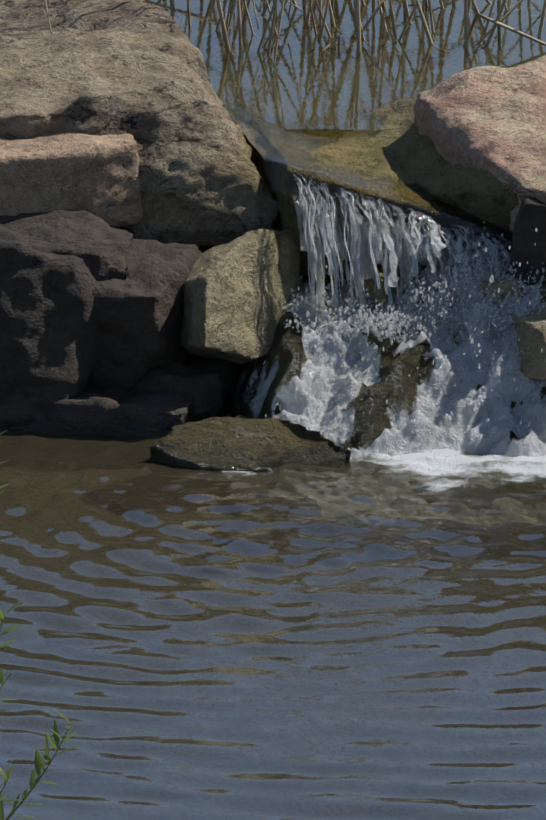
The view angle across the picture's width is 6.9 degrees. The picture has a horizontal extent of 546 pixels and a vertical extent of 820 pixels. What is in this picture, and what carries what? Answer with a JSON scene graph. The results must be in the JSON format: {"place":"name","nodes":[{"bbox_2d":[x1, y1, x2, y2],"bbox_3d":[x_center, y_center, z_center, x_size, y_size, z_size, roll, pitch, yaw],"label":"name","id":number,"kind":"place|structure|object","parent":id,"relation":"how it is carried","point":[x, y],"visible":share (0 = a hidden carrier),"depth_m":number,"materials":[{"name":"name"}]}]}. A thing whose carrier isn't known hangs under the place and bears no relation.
{"place":"outdoors","nodes":[
{"label":"outdoors","id":0,"kind":"place"},
{"bbox_2d":[0,430,82,819],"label":"plant","id":1,"kind":"object","parent":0,"point":[39,762],"depth_m":5.13,"materials":[{"name":"green plant"}]},
{"bbox_2d":[198,134,276,252],"bbox_3d":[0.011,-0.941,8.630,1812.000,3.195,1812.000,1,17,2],"label":"terrain","id":2,"kind":"structure","parent":0,"point":[261,172],"depth_m":9.68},
{"bbox_2d":[0,0,278,246],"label":"boulder","id":3,"kind":"object","parent":2,"relation":"on","point":[137,69],"visible":0.81,"depth_m":9.52,"materials":[{"name":"brown stone"}]},
{"bbox_2d":[133,353,248,421],"bbox_3d":[-0.205,-0.042,9.401,0.280,0.186,0.324,5,18,17],"label":"rock","id":4,"kind":"object","parent":2,"relation":"on","point":[208,385],"visible":0.25,"depth_m":9.25,"materials":[{"name":"stone"}]},
{"bbox_2d":[180,228,300,363],"bbox_3d":[-0.071,-0.227,9.357,0.290,0.306,0.427,-6,18,-18],"label":"wedge rock","id":5,"kind":"object","parent":4,"relation":"on","point":[235,289],"visible":0.75,"depth_m":9.25,"materials":[{"name":"beige stone"}]},
{"bbox_2d":[148,415,351,471],"bbox_3d":[-0.041,0.134,9.017,0.411,0.213,0.168,1,17,2],"label":"rock","id":6,"kind":"object","parent":2,"relation":"on","point":[243,443],"visible":0.4,"depth_m":8.98,"materials":[{"name":"stone"}]},
{"bbox_2d":[45,0,545,63],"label":"dry reeds","id":7,"kind":"object","parent":2,"relation":"on","point":[359,28],"visible":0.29,"depth_m":10.53,"materials":[{"name":"brown plant"}]},
{"bbox_2d":[243,130,426,282],"bbox_3d":[0.222,-0.386,9.723,0.502,0.419,0.853,-2,17,-8],"label":"rock","id":8,"kind":"object","parent":2,"relation":"on","point":[364,155],"visible":0.19,"depth_m":9.51,"materials":[{"name":"stone"}]},
{"bbox_2d":[223,104,512,258],"bbox_3d":[0.190,-0.496,9.626,0.518,0.207,0.901,-3,17,-11],"label":"rock ledge","id":9,"kind":"object","parent":8,"relation":"on","point":[285,154],"visible":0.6,"depth_m":9.37,"materials":[{"name":"brown"}]},
{"bbox_2d":[234,274,545,454],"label":"rock","id":10,"kind":"object","parent":2,"relation":"on","point":[396,385],"visible":0.12,"depth_m":9.15,"materials":[{"name":"stone"}]},
{"bbox_2d":[364,268,405,310],"bbox_3d":[0.233,-0.244,9.358,0.114,0.091,0.112,-7,18,-22],"label":"waterfall rock","id":11,"kind":"object","parent":10,"relation":"on","point":[380,295],"visible":0.21,"depth_m":9.31,"materials":[{"name":"grey stone"}]},
{"bbox_2d":[232,256,545,459],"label":"whitewater","id":12,"kind":"structure","parent":10,"relation":"on","point":[440,428],"depth_m":9.12,"materials":[{"name":"white liquid"}]},
{"bbox_2d":[260,221,545,442],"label":"water spray","id":13,"kind":"object","parent":12,"relation":"on","point":[382,318],"visible":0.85,"depth_m":9.22,"materials":[{"name":"white liquid"}]},
{"bbox_2d":[293,174,511,316],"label":"waterfall strands","id":14,"kind":"object","parent":10,"relation":"on","point":[362,252],"visible":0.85,"depth_m":9.28,"materials":[{"name":"liquid"}]},
{"bbox_2d":[293,196,451,273],"bbox_3d":[0.288,-0.339,9.292,0.516,0.177,0.048,3,17,9],"label":"waterfall sheet","id":15,"kind":"object","parent":14,"relation":"attached to","point":[340,218],"visible":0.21,"depth_m":9.31,"materials":[{"name":"liquid"}]},
{"bbox_2d":[478,272,525,308],"bbox_3d":[0.471,-0.204,9.277,0.128,0.156,0.126,-2,17,-8],"label":"rock","id":16,"kind":"object","parent":10,"relation":"on","point":[505,286],"visible":0.15,"depth_m":9.21,"materials":[{"name":"grey stone"}]},
{"bbox_2d":[506,306,545,380],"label":"rock","id":17,"kind":"object","parent":10,"relation":"on","point":[531,336],"visible":0.65,"depth_m":9.12,"materials":[{"name":"grey stone"}]},
{"bbox_2d":[510,196,545,286],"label":"dark rock","id":18,"kind":"object","parent":10,"relation":"on","point":[529,220],"visible":0.5,"depth_m":9.21,"materials":[{"name":"black stone"}]},
{"bbox_2d":[331,0,500,41],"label":"green reeds","id":19,"kind":"object","parent":2,"relation":"on","point":[498,27],"visible":0.08,"depth_m":10.53,"materials":[{"name":"plant"}]},
{"bbox_2d":[362,99,518,229],"bbox_3d":[0.357,-0.416,9.641,0.228,0.393,0.818,-7,18,-23],"label":"rock","id":20,"kind":"object","parent":2,"relation":"on","point":[421,161],"visible":0.38,"depth_m":9.45,"materials":[{"name":"stone"}]},
{"bbox_2d":[413,55,545,231],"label":"boulder","id":21,"kind":"object","parent":20,"relation":"on","point":[492,119],"visible":0.38,"depth_m":9.46,"materials":[{"name":"stone"}]},
{"bbox_2d":[0,397,545,819],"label":"pond water","id":22,"kind":"structure","parent":0,"point":[362,638],"depth_m":8.02,"materials":[{"name":"blue"}]},
{"bbox_2d":[0,209,110,431],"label":"rock","id":23,"kind":"object","parent":22,"relation":"on","point":[50,333],"visible":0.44,"depth_m":9.17,"materials":[{"name":"stone"}]},
{"bbox_2d":[0,224,133,280],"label":"rock","id":24,"kind":"object","parent":23,"relation":"attached to","point":[104,259],"visible":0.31,"depth_m":9.23,"materials":[{"name":"grey stone"}]},
{"bbox_2d":[0,131,142,226],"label":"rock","id":25,"kind":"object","parent":24,"relation":"on","point":[96,175],"depth_m":9.38,"materials":[{"name":"brown stone"}]},
{"bbox_2d":[0,386,191,437],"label":"rock","id":26,"kind":"object","parent":22,"relation":"on","point":[113,411],"visible":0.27,"depth_m":9.15,"materials":[{"name":"stone"}]},
{"bbox_2d":[88,239,201,391],"bbox_3d":[-0.340,-0.180,9.418,0.388,0.359,0.415,4,17,13],"label":"rock","id":27,"kind":"object","parent":22,"relation":"on","point":[138,317],"visible":0.31,"depth_m":9.23,"materials":[{"name":"stone"}]},
{"bbox_2d":[255,228,544,440],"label":"water droplets","id":28,"kind":"object","parent":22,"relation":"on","point":[472,339],"visible":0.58,"depth_m":9.09},
{"bbox_2d":[142,0,545,129],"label":"water","id":29,"kind":"structure","parent":0,"point":[305,81],"depth_m":10.39,"materials":[{"name":"blue"}]}
]}

